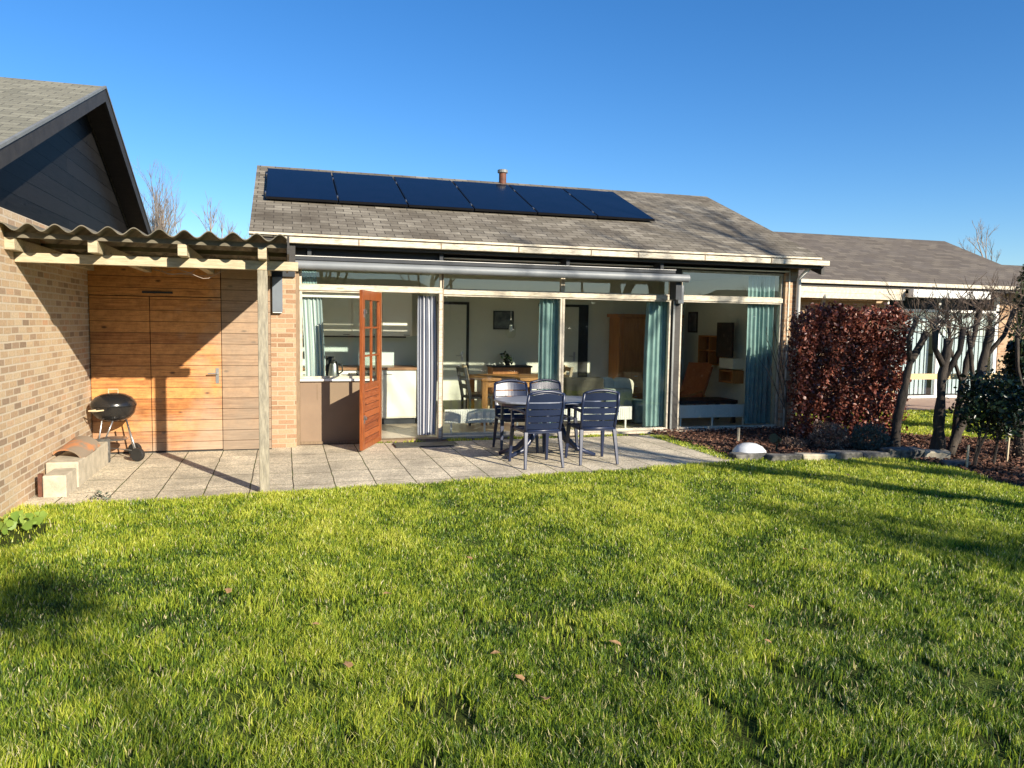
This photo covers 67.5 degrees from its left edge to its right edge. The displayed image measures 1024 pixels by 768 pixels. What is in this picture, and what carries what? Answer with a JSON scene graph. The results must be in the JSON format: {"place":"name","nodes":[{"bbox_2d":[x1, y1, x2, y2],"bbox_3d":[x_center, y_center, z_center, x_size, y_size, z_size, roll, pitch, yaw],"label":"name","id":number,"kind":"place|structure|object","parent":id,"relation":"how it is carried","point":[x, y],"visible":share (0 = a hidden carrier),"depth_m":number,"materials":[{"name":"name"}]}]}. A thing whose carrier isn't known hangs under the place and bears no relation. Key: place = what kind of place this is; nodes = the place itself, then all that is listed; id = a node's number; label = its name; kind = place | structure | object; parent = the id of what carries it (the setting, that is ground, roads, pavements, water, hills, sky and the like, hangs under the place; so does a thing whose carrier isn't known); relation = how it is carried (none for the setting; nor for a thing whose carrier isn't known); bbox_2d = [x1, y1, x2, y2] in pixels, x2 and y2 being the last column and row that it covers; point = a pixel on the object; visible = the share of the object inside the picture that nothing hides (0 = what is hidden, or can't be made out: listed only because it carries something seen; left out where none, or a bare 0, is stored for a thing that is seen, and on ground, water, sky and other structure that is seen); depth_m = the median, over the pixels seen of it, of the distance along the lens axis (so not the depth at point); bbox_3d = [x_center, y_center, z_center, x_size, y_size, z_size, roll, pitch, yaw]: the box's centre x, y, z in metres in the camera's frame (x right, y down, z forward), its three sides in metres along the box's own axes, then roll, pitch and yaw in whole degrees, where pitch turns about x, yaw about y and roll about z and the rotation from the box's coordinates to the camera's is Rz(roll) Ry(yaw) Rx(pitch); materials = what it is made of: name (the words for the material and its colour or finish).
{"place":"outdoors","nodes":[
{"label":"outdoors","id":0,"kind":"place"},
{"bbox_2d":[17,435,737,507],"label":"patio","id":1,"kind":"structure","parent":0,"point":[172,475],"depth_m":8.82,"materials":[{"name":"concrete"}]},
{"bbox_2d":[42,468,76,497],"bbox_3d":[-4.255,0.932,7.215,0.195,0.215,0.380,0,5,-17],"label":"concrete block","id":2,"kind":"object","parent":1,"relation":"on","point":[59,482],"depth_m":7.05,"materials":[{"name":"grey concrete"}]},
{"bbox_2d":[46,442,107,486],"bbox_3d":[-4.546,0.837,8.052,0.285,0.265,1.320,0,5,-17],"label":"concrete block","id":3,"kind":"object","parent":1,"relation":"on","point":[94,462],"depth_m":7.73,"materials":[{"name":"grey concrete"}]},
{"bbox_2d":[52,436,99,457],"bbox_3d":[-4.450,0.639,7.841,0.289,0.083,0.440,12,13,-9],"label":"clay tile","id":4,"kind":"object","parent":3,"relation":"on","point":[82,446],"visible":0.99,"depth_m":7.82,"materials":[{"name":"orange ceramic"}]},
{"bbox_2d":[88,389,144,460],"bbox_3d":[-4.611,0.472,8.990,0.616,0.831,0.569,0,5,-17],"label":"kettle barbecue","id":5,"kind":"object","parent":1,"relation":"on","point":[112,407],"visible":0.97,"depth_m":8.84,"materials":[{"name":"black metal"}]},
{"bbox_2d":[0,221,297,491],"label":"canopy","id":6,"kind":"object","parent":1,"relation":"on","point":[183,248],"visible":0.98,"depth_m":7.07,"materials":[{"name":"brown wood"}]},
{"bbox_2d":[393,441,458,447],"bbox_3d":[-1.164,0.818,10.354,0.850,0.017,0.360,0,5,-17],"label":"doormat","id":7,"kind":"object","parent":1,"relation":"on","point":[425,444],"visible":1,"depth_m":10.30,"materials":[{"name":"grey rubber"}]},
{"bbox_2d":[492,379,538,452],"bbox_3d":[0.037,0.413,10.044,0.538,0.912,0.632,0,5,-13],"label":"garden chair","id":8,"kind":"object","parent":1,"relation":"on","point":[502,415],"visible":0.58,"depth_m":10.23,"materials":[{"name":"blue plastic"}]},
{"bbox_2d":[508,390,565,469],"bbox_3d":[0.296,0.500,8.980,0.537,0.912,0.633,-1,5,-19],"label":"garden chair","id":9,"kind":"object","parent":1,"relation":"on","point":[534,425],"visible":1,"depth_m":8.75,"materials":[{"name":"blue plastic"}]},
{"bbox_2d":[494,396,600,459],"bbox_3d":[0.446,0.546,9.649,1.360,0.719,0.880,0,5,-17],"label":"garden table","id":10,"kind":"object","parent":1,"relation":"on","point":[520,401],"visible":0.54,"depth_m":9.51,"materials":[{"name":"plastic"}]},
{"bbox_2d":[529,379,577,451],"bbox_3d":[0.542,0.403,10.267,0.538,0.912,0.633,-1,5,-20],"label":"garden chair","id":11,"kind":"object","parent":1,"relation":"on","point":[546,385],"visible":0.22,"depth_m":10.45,"materials":[{"name":"blue plastic"}]},
{"bbox_2d":[564,389,619,465],"bbox_3d":[0.978,0.487,9.276,0.538,0.912,0.633,0,5,-14],"label":"garden chair","id":12,"kind":"object","parent":1,"relation":"on","point":[602,426],"visible":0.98,"depth_m":9.04,"materials":[{"name":"blue plastic"}]},
{"bbox_2d":[297,433,653,445],"bbox_3d":[-0.519,0.840,11.009,5.580,0.099,0.800,0,5,-17],"label":"gravel strip","id":13,"kind":"object","parent":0,"point":[571,436],"visible":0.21,"depth_m":10.97,"materials":[{"name":"gravel"}]},
{"bbox_2d":[0,0,1023,265],"label":"sky","id":14,"kind":"structure","parent":0,"point":[899,119],"materials":[{"name":"blue"}]},
{"bbox_2d":[0,398,1023,767],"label":"ground","id":15,"kind":"structure","parent":0,"point":[970,678],"depth_m":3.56,"materials":[{"name":"green plant"}]},
{"bbox_2d":[0,510,47,534],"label":"weed","id":16,"kind":"object","parent":15,"relation":"on","point":[18,517],"visible":0.99,"depth_m":5.93,"materials":[{"name":"green plant"}]},
{"bbox_2d":[0,77,151,516],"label":"brick house","id":17,"kind":"structure","parent":15,"relation":"on","point":[65,161],"depth_m":7.63,"materials":[{"name":"beige brick"}]},
{"bbox_2d":[135,157,186,235],"bbox_3d":[-13.316,-4.361,27.065,3.309,7.408,3.709,-2,5,-32],"label":"bare tree","id":18,"kind":"object","parent":15,"relation":"on","point":[157,211],"visible":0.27,"depth_m":27.28,"materials":[{"name":"brown plant"}]},
{"bbox_2d":[87,265,271,453],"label":"storage shed","id":19,"kind":"structure","parent":15,"relation":"on","point":[175,356],"depth_m":9.43,"materials":[{"name":"brown wood"}]},
{"bbox_2d":[89,295,152,451],"bbox_3d":[-4.730,-0.116,9.278,0.653,1.890,0.038,0,5,-17],"label":"door","id":20,"kind":"structure","parent":19,"relation":"in","point":[120,345],"depth_m":9.25,"materials":[{"name":"brown wood"}]},
{"bbox_2d":[150,297,222,450],"bbox_3d":[-4.015,-0.120,9.458,0.805,1.890,0.100,0,5,-17],"label":"door","id":21,"kind":"structure","parent":19,"relation":"in","point":[186,348],"depth_m":9.47,"materials":[{"name":"wood"}]},
{"bbox_2d":[195,192,249,238],"bbox_3d":[-10.614,-4.055,29.130,3.161,6.565,2.252,3,5,27],"label":"bare tree","id":22,"kind":"object","parent":15,"relation":"on","point":[210,224],"visible":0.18,"depth_m":29.19,"materials":[{"name":"grey plant"}]},
{"bbox_2d":[249,165,829,450],"bbox_3d":[-0.106,-1.563,14.075,8.666,4.326,7.796,0,5,-17],"label":"bungalow","id":23,"kind":"object","parent":15,"relation":"on","point":[719,253],"visible":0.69,"depth_m":11.89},
{"bbox_2d":[271,271,294,312],"bbox_3d":[-2.929,-1.184,9.800,0.298,0.548,0.079,0,5,-17],"label":"wall lamp","id":24,"kind":"object","parent":23,"relation":"attached to","point":[277,301],"visible":0.95,"depth_m":9.75,"materials":[{"name":"grey metal"}]},
{"bbox_2d":[265,168,337,202],"bbox_3d":[-3.304,-3.115,11.958,1.030,0.757,1.753,0,5,-17],"label":"solar panel","id":25,"kind":"object","parent":23,"relation":"attached to","point":[298,185],"visible":1,"depth_m":11.79,"materials":[{"name":"glass"}]},
{"bbox_2d":[302,269,316,283],"bbox_3d":[-2.725,-1.499,10.287,0.200,0.310,0.020,0,5,-17],"label":"curtain","id":26,"kind":"object","parent":23,"relation":"hanging from","point":[309,276],"visible":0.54,"depth_m":10.29,"materials":[{"name":"teal fabric"}]},
{"bbox_2d":[302,297,324,375],"bbox_3d":[-2.688,-0.633,10.380,0.309,1.070,0.044,0,5,-17],"label":"curtain","id":27,"kind":"object","parent":23,"relation":"hanging from","point":[313,330],"visible":0.95,"depth_m":10.38,"materials":[{"name":"white fabric"}]},
{"bbox_2d":[302,292,358,297],"bbox_3d":[-2.340,-1.209,10.368,0.965,0.080,0.025,0,5,-17],"label":"roller blind","id":28,"kind":"object","parent":23,"relation":"attached to","point":[331,295],"visible":0.64,"depth_m":10.33,"materials":[{"name":"white fabric"}]},
{"bbox_2d":[299,290,376,380],"bbox_3d":[-2.325,-0.646,10.338,1.042,1.207,0.120,0,5,-17],"label":"window","id":29,"kind":"structure","parent":23,"relation":"in","point":[302,378],"depth_m":10.29,"materials":[{"name":"beige paint"}]},
{"bbox_2d":[299,292,411,335],"bbox_3d":[-2.588,-1.164,12.318,1.930,0.770,0.357,0,5,-17],"label":"wall cupboard","id":30,"kind":"object","parent":23,"relation":"attached to","point":[341,316],"depth_m":12.23,"materials":[{"name":"grey laminate"}]},
{"bbox_2d":[321,297,351,335],"bbox_3d":[-2.771,-1.149,12.093,0.470,0.770,0.031,0,5,-17],"label":"cabinet door","id":31,"kind":"structure","parent":30,"relation":"in","point":[337,312],"depth_m":12.10,"materials":[{"name":"grey laminate"}]},
{"bbox_2d":[352,298,374,335],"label":"cabinet door","id":32,"kind":"structure","parent":30,"relation":"in","point":[355,301],"depth_m":12.21,"materials":[{"name":"grey wood"}]},
{"bbox_2d":[383,292,411,335],"bbox_3d":[-1.851,-1.157,12.367,0.470,0.770,0.031,0,5,-17],"label":"cabinet door","id":33,"kind":"structure","parent":30,"relation":"in","point":[397,307],"depth_m":12.36,"materials":[{"name":"grey laminate"}]},
{"bbox_2d":[302,336,416,364],"bbox_3d":[-2.561,-0.551,12.560,2.110,0.489,0.014,0,5,-17],"label":"splashback","id":34,"kind":"object","parent":23,"relation":"attached to","point":[346,351],"visible":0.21,"depth_m":12.62,"materials":[{"name":"white tile"}]},
{"bbox_2d":[303,365,416,423],"bbox_3d":[-2.542,0.173,12.290,1.980,0.910,0.645,0,5,-17],"label":"kitchen counter","id":35,"kind":"object","parent":23,"relation":"on","point":[398,394],"visible":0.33,"depth_m":12.20,"materials":[{"name":"wood"}]},
{"bbox_2d":[382,371,415,416],"bbox_3d":[-1.843,0.159,12.183,0.640,0.735,0.034,0,5,-17],"label":"cabinet door","id":36,"kind":"structure","parent":35,"relation":"in","point":[398,387],"depth_m":12.19,"materials":[{"name":"laminate"}]},
{"bbox_2d":[332,172,407,206],"bbox_3d":[-2.315,-3.123,12.252,1.030,0.757,1.753,0,5,-17],"label":"solar panel","id":37,"kind":"object","parent":23,"relation":"attached to","point":[366,189],"visible":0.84,"depth_m":12.09,"materials":[{"name":"glass"}]},
{"bbox_2d":[299,265,441,287],"bbox_3d":[-1.900,-1.508,10.418,1.917,0.364,0.073,0,5,-17],"label":"window","id":38,"kind":"structure","parent":23,"relation":"in","point":[300,270],"depth_m":10.38,"materials":[{"name":"beige paint"}]},
{"bbox_2d":[359,290,381,450],"bbox_3d":[-1.825,-0.197,10.033,0.087,2.020,0.890,1,4,5],"label":"door","id":39,"kind":"structure","parent":23,"relation":"in","point":[370,392],"depth_m":9.98,"materials":[{"name":"brown wood"}]},
{"bbox_2d":[417,296,436,434],"bbox_3d":[-1.201,-0.256,10.843,0.287,1.970,0.074,0,5,-17],"label":"curtain","id":40,"kind":"object","parent":23,"relation":"hanging from","point":[426,366],"visible":1,"depth_m":10.84,"materials":[{"name":"white fabric"}]},
{"bbox_2d":[393,177,473,210],"bbox_3d":[-1.326,-3.131,12.545,1.030,0.757,1.753,0,5,-17],"label":"solar panel","id":41,"kind":"object","parent":23,"relation":"attached to","point":[430,193],"visible":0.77,"depth_m":12.39,"materials":[{"name":"glass"}]},
{"bbox_2d":[437,301,468,409],"bbox_3d":[-1.095,-0.515,14.247,0.600,2.020,0.069,0,5,-17],"label":"interior door","id":42,"kind":"structure","parent":23,"relation":"in","point":[456,317],"depth_m":14.27,"materials":[{"name":"wood"}]},
{"bbox_2d":[456,366,492,425],"bbox_3d":[-0.615,0.182,12.385,0.492,0.934,0.400,-1,5,-23],"label":"dining chair","id":43,"kind":"object","parent":23,"relation":"on","point":[469,396],"visible":0.78,"depth_m":12.29,"materials":[{"name":"wood"}]},
{"bbox_2d":[444,408,517,432],"bbox_3d":[-0.413,0.547,11.540,1.230,0.345,0.058,0,5,-17],"label":"radiator","id":44,"kind":"object","parent":23,"relation":"on","point":[483,416],"visible":0.59,"depth_m":11.44,"materials":[{"name":"white metal"}]},
{"bbox_2d":[295,248,689,303],"bbox_3d":[-0.281,-1.508,10.874,6.255,0.590,0.453,0,5,-17],"label":"awning","id":45,"kind":"object","parent":23,"relation":"attached to","point":[563,269],"visible":0.83,"depth_m":10.69,"materials":[{"name":"grey metal"}]},
{"bbox_2d":[452,181,536,213],"bbox_3d":[-0.337,-3.139,12.839,1.030,0.757,1.753,0,5,-17],"label":"solar panel","id":46,"kind":"object","parent":23,"relation":"attached to","point":[491,197],"visible":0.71,"depth_m":12.68,"materials":[{"name":"glass"}]},
{"bbox_2d":[468,374,537,425],"bbox_3d":[0.021,0.243,12.847,1.350,0.760,1.000,0,5,-17],"label":"dining table","id":47,"kind":"object","parent":23,"relation":"on","point":[488,380],"visible":0.38,"depth_m":12.38,"materials":[{"name":"brown wood"}]},
{"bbox_2d":[443,295,562,434],"bbox_3d":[-0.161,-0.273,11.320,1.870,2.040,0.073,0,5,-17],"label":"window","id":48,"kind":"structure","parent":23,"relation":"in","point":[560,299],"depth_m":11.44,"materials":[{"name":"beige paint"}]},
{"bbox_2d":[493,311,513,329],"bbox_3d":[-0.161,-1.207,14.489,0.400,0.350,0.028,0,5,-17],"label":"picture","id":49,"kind":"object","parent":23,"relation":"attached to","point":[501,319],"visible":0.93,"depth_m":14.47},
{"bbox_2d":[444,266,562,291],"bbox_3d":[-0.142,-1.546,11.221,1.870,0.361,0.073,0,5,-17],"label":"window","id":50,"kind":"structure","parent":23,"relation":"in","point":[561,279],"depth_m":11.32,"materials":[{"name":"beige paint"}]},
{"bbox_2d":[487,365,531,409],"bbox_3d":[-0.055,0.075,14.415,0.780,0.850,0.405,0,5,-17],"label":"sideboard","id":51,"kind":"object","parent":23,"relation":"on","point":[509,369],"visible":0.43,"depth_m":14.22,"materials":[{"name":"brown wood"}]},
{"bbox_2d":[538,299,558,422],"bbox_3d":[0.562,-0.302,11.648,0.329,1.990,0.056,0,5,-17],"label":"curtain","id":52,"kind":"object","parent":23,"relation":"hanging from","point":[548,339],"visible":0.62,"depth_m":11.61,"materials":[{"name":"teal fabric"}]},
{"bbox_2d":[508,185,596,217],"bbox_3d":[0.653,-3.147,13.133,1.030,0.757,1.753,0,5,-17],"label":"solar panel","id":53,"kind":"object","parent":23,"relation":"attached to","point":[550,201],"visible":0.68,"depth_m":12.97,"materials":[{"name":"glass"}]},
{"bbox_2d":[539,304,588,376],"bbox_3d":[0.995,-0.532,14.868,1.020,2.020,0.069,0,5,-17],"label":"interior door","id":54,"kind":"structure","parent":23,"relation":"in","point":[576,316],"depth_m":14.93,"materials":[{"name":"wood"}]},
{"bbox_2d":[564,406,631,427],"bbox_3d":[1.351,0.532,12.064,1.150,0.345,0.058,0,5,-17],"label":"radiator","id":55,"kind":"object","parent":23,"relation":"on","point":[624,412],"visible":0.28,"depth_m":12.15,"materials":[{"name":"white metal"}]},
{"bbox_2d":[563,377,636,424],"bbox_3d":[1.434,0.247,13.006,1.450,0.770,1.000,0,5,-17],"label":"sofa","id":56,"kind":"object","parent":23,"relation":"on","point":[576,386],"visible":0.34,"depth_m":12.47,"materials":[{"name":"fabric"}]},
{"bbox_2d":[613,377,633,393],"bbox_3d":[1.864,0.052,12.940,0.381,0.323,0.160,7,-10,0],"label":"cushion","id":57,"kind":"object","parent":56,"relation":"on","point":[620,382],"visible":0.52,"depth_m":12.89,"materials":[{"name":"fabric"}]},
{"bbox_2d":[562,188,654,220],"bbox_3d":[1.642,-3.156,13.427,1.030,0.757,1.753,0,5,-17],"label":"solar panel","id":58,"kind":"object","parent":23,"relation":"attached to","point":[606,204],"visible":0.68,"depth_m":13.27,"materials":[{"name":"glass"}]},
{"bbox_2d":[561,298,671,431],"bbox_3d":[1.607,-0.287,11.845,1.810,2.040,0.073,0,5,-17],"label":"window","id":59,"kind":"structure","parent":23,"relation":"in","point":[669,301],"depth_m":12.02,"materials":[{"name":"beige paint"}]},
{"bbox_2d":[629,399,642,423],"bbox_3d":[2.192,0.458,12.883,0.370,0.390,0.300,0,5,-17],"label":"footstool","id":60,"kind":"object","parent":23,"relation":"on","point":[637,411],"visible":0.4,"depth_m":12.72,"materials":[{"name":"teal fabric"}]},
{"bbox_2d":[607,314,683,398],"bbox_3d":[2.606,-0.441,15.101,1.400,1.850,0.525,0,5,-17],"label":"display cabinet","id":61,"kind":"object","parent":23,"relation":"on","point":[626,343],"visible":0.33,"depth_m":14.77,"materials":[{"name":"brown wood"}]},
{"bbox_2d":[643,301,667,426],"bbox_3d":[2.302,-0.317,12.164,0.439,1.990,0.064,0,5,-17],"label":"curtain","id":62,"kind":"object","parent":23,"relation":"hanging from","point":[654,367],"visible":0.86,"depth_m":12.15,"materials":[{"name":"teal fabric"}]},
{"bbox_2d":[688,312,697,332],"bbox_3d":[3.607,-1.233,15.289,0.019,0.410,0.360,0,5,-17],"label":"picture","id":63,"kind":"object","parent":23,"relation":"attached to","point":[692,322],"visible":1,"depth_m":15.25},
{"bbox_2d":[679,362,712,404],"bbox_3d":[3.177,0.092,14.033,0.942,0.947,0.692,-2,5,-29],"label":"lounge chair","id":64,"kind":"object","parent":23,"relation":"on","point":[696,379],"visible":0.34,"depth_m":14.15,"materials":[{"name":"brown leather"}]},
{"bbox_2d":[679,397,737,422],"bbox_3d":[3.160,0.450,13.171,1.250,0.390,0.600,0,5,-17],"label":"table","id":65,"kind":"object","parent":23,"relation":"on","point":[702,400],"visible":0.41,"depth_m":13.01,"materials":[{"name":"black wood"}]},
{"bbox_2d":[679,404,744,426],"bbox_3d":[3.307,0.516,12.645,1.370,0.345,0.058,0,5,-17],"label":"radiator","id":66,"kind":"object","parent":23,"relation":"on","point":[711,411],"visible":0.91,"depth_m":12.61,"materials":[{"name":"white metal"}]},
{"bbox_2d":[698,335,727,365],"bbox_3d":[3.786,-0.638,14.418,0.178,0.545,0.800,0,5,-17],"label":"wall shelf","id":67,"kind":"object","parent":23,"relation":"attached to","point":[706,348],"depth_m":14.63,"materials":[{"name":"brown wood"}]},
{"bbox_2d":[716,322,733,357],"bbox_3d":[3.818,-0.792,13.730,0.050,0.620,0.490,0,5,-17],"label":"picture","id":68,"kind":"object","parent":23,"relation":"attached to","point":[725,341],"visible":1,"depth_m":13.67},
{"bbox_2d":[677,301,781,428],"bbox_3d":[3.517,-0.303,12.413,1.865,2.040,0.073,0,5,-17],"label":"window","id":69,"kind":"structure","parent":23,"relation":"in","point":[775,415],"depth_m":12.57,"materials":[{"name":"beige paint"}]},
{"bbox_2d":[719,369,743,383],"bbox_3d":[3.948,-0.139,13.801,0.228,0.230,0.450,0,5,-17],"label":"wall shelf","id":70,"kind":"object","parent":23,"relation":"attached to","point":[731,376],"depth_m":13.64,"materials":[{"name":"brown wood"}]},
{"bbox_2d":[719,358,743,368],"bbox_3d":[3.951,-0.373,13.783,0.228,0.180,0.450,0,5,-17],"label":"wall shelf","id":71,"kind":"object","parent":23,"relation":"attached to","point":[733,363],"depth_m":13.61,"materials":[{"name":"grey wood"}]},
{"bbox_2d":[682,270,783,298],"bbox_3d":[3.537,-1.596,12.312,1.865,0.401,0.073,0,5,-17],"label":"window","id":72,"kind":"structure","parent":23,"relation":"in","point":[689,271],"depth_m":12.36,"materials":[{"name":"beige paint"}]},
{"bbox_2d":[744,276,774,423],"bbox_3d":[4.087,-0.556,12.675,0.516,2.440,0.074,0,5,-17],"label":"curtain","id":73,"kind":"object","parent":23,"relation":"hanging from","point":[757,405],"visible":0.98,"depth_m":12.67,"materials":[{"name":"teal fabric"}]},
{"bbox_2d":[729,452,766,460],"bbox_3d":[3.000,0.915,9.686,0.499,0.105,0.212,0,5,-16],"label":"edging stone","id":74,"kind":"object","parent":15,"relation":"on","point":[742,455],"visible":0.59,"depth_m":9.60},
{"bbox_2d":[825,450,862,459],"bbox_3d":[4.222,0.920,9.737,0.419,0.142,0.218,0,4,-5],"label":"edging stone","id":75,"kind":"object","parent":15,"relation":"on","point":[845,454],"visible":0.54,"depth_m":9.64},
{"bbox_2d":[773,231,1023,398],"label":"neighbouring bungalow","id":76,"kind":"object","parent":15,"relation":"on","point":[858,269],"visible":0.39,"depth_m":19.03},
{"bbox_2d":[891,289,990,299],"bbox_3d":[10.105,-2.104,18.115,2.280,0.180,0.800,0,5,-17],"label":"awning","id":77,"kind":"object","parent":76,"relation":"attached to","point":[922,293],"visible":0.56,"depth_m":17.63,"materials":[{"name":"white paint"}]},
{"bbox_2d":[885,294,999,398],"bbox_3d":[10.546,-0.949,18.823,3.450,2.580,0.080,0,5,-17],"label":"window frame","id":78,"kind":"structure","parent":76,"relation":"in","point":[994,355],"depth_m":18.84,"materials":[{"name":"white paint"}]},
{"bbox_2d":[891,373,1002,414],"bbox_3d":[8.663,0.195,15.185,2.850,0.810,0.120,0,5,-17],"label":"timber rail","id":79,"kind":"object","parent":15,"relation":"on","point":[931,376],"visible":0.1,"depth_m":14.94,"materials":[{"name":"beige wood"}]},
{"bbox_2d":[957,221,1000,261],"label":"bare tree","id":80,"kind":"object","parent":15,"relation":"on","point":[977,238],"visible":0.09,"depth_m":48.58,"materials":[{"name":"grey plant"}]},
{"bbox_2d":[983,339,1023,429],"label":"conifer","id":81,"kind":"object","parent":15,"relation":"on","point":[1010,369],"visible":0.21,"depth_m":12.24,"materials":[{"name":"green plant"}]},
{"bbox_2d":[996,264,1023,380],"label":"conifer","id":82,"kind":"object","parent":15,"relation":"on","point":[1019,312],"visible":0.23,"depth_m":14.33,"materials":[{"name":"green plant"}]},
{"bbox_2d":[651,426,1023,486],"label":"bark mulch","id":83,"kind":"object","parent":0,"point":[960,454],"visible":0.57,"depth_m":10.71,"materials":[{"name":"brown wood"}]},
{"bbox_2d":[732,443,766,452],"bbox_3d":[3.062,0.843,9.877,0.470,0.175,0.470,0,5,-17],"label":"garden globe","id":84,"kind":"object","parent":83,"relation":"on","point":[749,447],"visible":0.68,"depth_m":9.76,"materials":[{"name":"white plastic"}]},
{"bbox_2d":[764,453,801,461],"bbox_3d":[3.392,0.927,9.607,0.441,0.120,0.227,0,5,-9],"label":"edging stone","id":85,"kind":"object","parent":83,"relation":"on","point":[773,457],"visible":0.7,"depth_m":9.51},
{"bbox_2d":[780,436,809,447],"bbox_3d":[3.902,0.805,10.582,0.465,0.176,0.439,2,5,14],"label":"dry shrub","id":86,"kind":"object","parent":83,"relation":"on","point":[796,442],"visible":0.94,"depth_m":10.53,"materials":[{"name":"brown plant"}]},
{"bbox_2d":[794,453,835,460],"bbox_3d":[3.818,0.928,9.649,0.478,0.127,0.202,0,5,-9],"label":"edging stone","id":87,"kind":"object","parent":83,"relation":"on","point":[814,456],"visible":0.56,"depth_m":9.56,"materials":[{"name":"concrete"}]},
{"bbox_2d":[807,421,852,449],"bbox_3d":[4.356,0.699,10.492,0.600,0.414,0.593,0,5,-17],"label":"dry shrub","id":88,"kind":"object","parent":83,"relation":"on","point":[835,439],"visible":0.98,"depth_m":10.41,"materials":[{"name":"brown plant"}]},
{"bbox_2d":[759,299,913,439],"bbox_3d":[4.823,-0.196,11.334,2.587,2.079,1.074,0,5,-17],"label":"beech hedge","id":89,"kind":"object","parent":83,"relation":"on","point":[853,361],"visible":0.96,"depth_m":11.05,"materials":[{"name":"brown plant"}]},
{"bbox_2d":[846,422,894,450],"bbox_3d":[4.857,0.722,10.399,0.571,0.398,0.611,0,5,-17],"label":"lavender bush","id":90,"kind":"object","parent":83,"relation":"on","point":[874,442],"visible":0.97,"depth_m":10.31,"materials":[{"name":"green plant"}]},
{"bbox_2d":[859,451,891,460],"bbox_3d":[4.630,0.924,9.801,0.437,0.124,0.223,0,5,-12],"label":"edging stone","id":91,"kind":"object","parent":83,"relation":"on","point":[874,454],"visible":0.56,"depth_m":9.72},
{"bbox_2d":[880,446,925,458],"bbox_3d":[5.030,0.903,9.860,0.513,0.174,0.230,1,4,-4],"label":"edging stone","id":92,"kind":"object","parent":83,"relation":"on","point":[908,452],"visible":0.63,"depth_m":9.76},
{"bbox_2d":[873,277,955,446],"bbox_3d":[5.496,-0.254,10.500,1.054,2.361,1.006,3,5,24],"label":"pollard tree","id":93,"kind":"object","parent":83,"relation":"on","point":[902,397],"visible":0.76,"depth_m":10.44,"materials":[{"name":"brown plant"}]},
{"bbox_2d":[924,449,950,459],"bbox_3d":[5.426,0.918,9.824,0.323,0.150,0.225,1,4,8],"label":"edging stone","id":94,"kind":"object","parent":83,"relation":"on","point":[939,454],"visible":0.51,"depth_m":9.73,"materials":[{"name":"stone"}]},
{"bbox_2d":[892,279,1002,449],"bbox_3d":[5.457,-0.184,9.764,1.300,2.336,1.193,0,5,-17],"label":"pollard tree","id":95,"kind":"object","parent":83,"relation":"on","point":[946,367],"visible":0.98,"depth_m":9.81,"materials":[{"name":"brown plant"}]},
{"bbox_2d":[940,459,970,467],"bbox_3d":[5.414,0.983,9.338,0.297,0.116,0.213,2,5,10],"label":"edging stone","id":96,"kind":"object","parent":83,"relation":"on","point":[955,462],"visible":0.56,"depth_m":9.28,"materials":[{"name":"grey stone"}]},
{"bbox_2d":[911,268,1023,443],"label":"pollard tree","id":97,"kind":"object","parent":83,"relation":"on","point":[965,368],"visible":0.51,"depth_m":10.99,"materials":[{"name":"brown plant"}]},
{"bbox_2d":[932,274,1023,455],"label":"pollard tree","id":98,"kind":"object","parent":83,"relation":"on","point":[988,348],"visible":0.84,"depth_m":10.09,"materials":[{"name":"brown plant"}]},
{"bbox_2d":[943,359,1023,465],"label":"evergreen bush","id":99,"kind":"object","parent":83,"relation":"on","point":[976,407],"visible":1,"depth_m":9.06,"materials":[{"name":"green plant"}]},
{"bbox_2d":[970,276,1023,457],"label":"pollard tree","id":100,"kind":"object","parent":83,"relation":"on","point":[1020,445],"visible":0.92,"depth_m":9.82,"materials":[{"name":"brown plant"}]},
{"bbox_2d":[796,397,987,411],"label":"terrace","id":101,"kind":"structure","parent":0,"point":[922,403],"depth_m":17.26,"materials":[{"name":"beige concrete"}]},
{"bbox_3d":[-2.521,0.324,10.753,1.156,0.848,0.569,0,5,-17],"label":"window counter","id":102,"kind":"object","parent":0,"visible":0},
{"bbox_2d":[328,360,342,375],"bbox_3d":[-2.467,-0.213,10.677,0.187,0.235,0.150,2,5,16],"label":"kettle","id":103,"kind":"object","parent":102,"relation":"on","point":[333,368],"visible":0.83,"depth_m":10.64,"materials":[{"name":"metal"}]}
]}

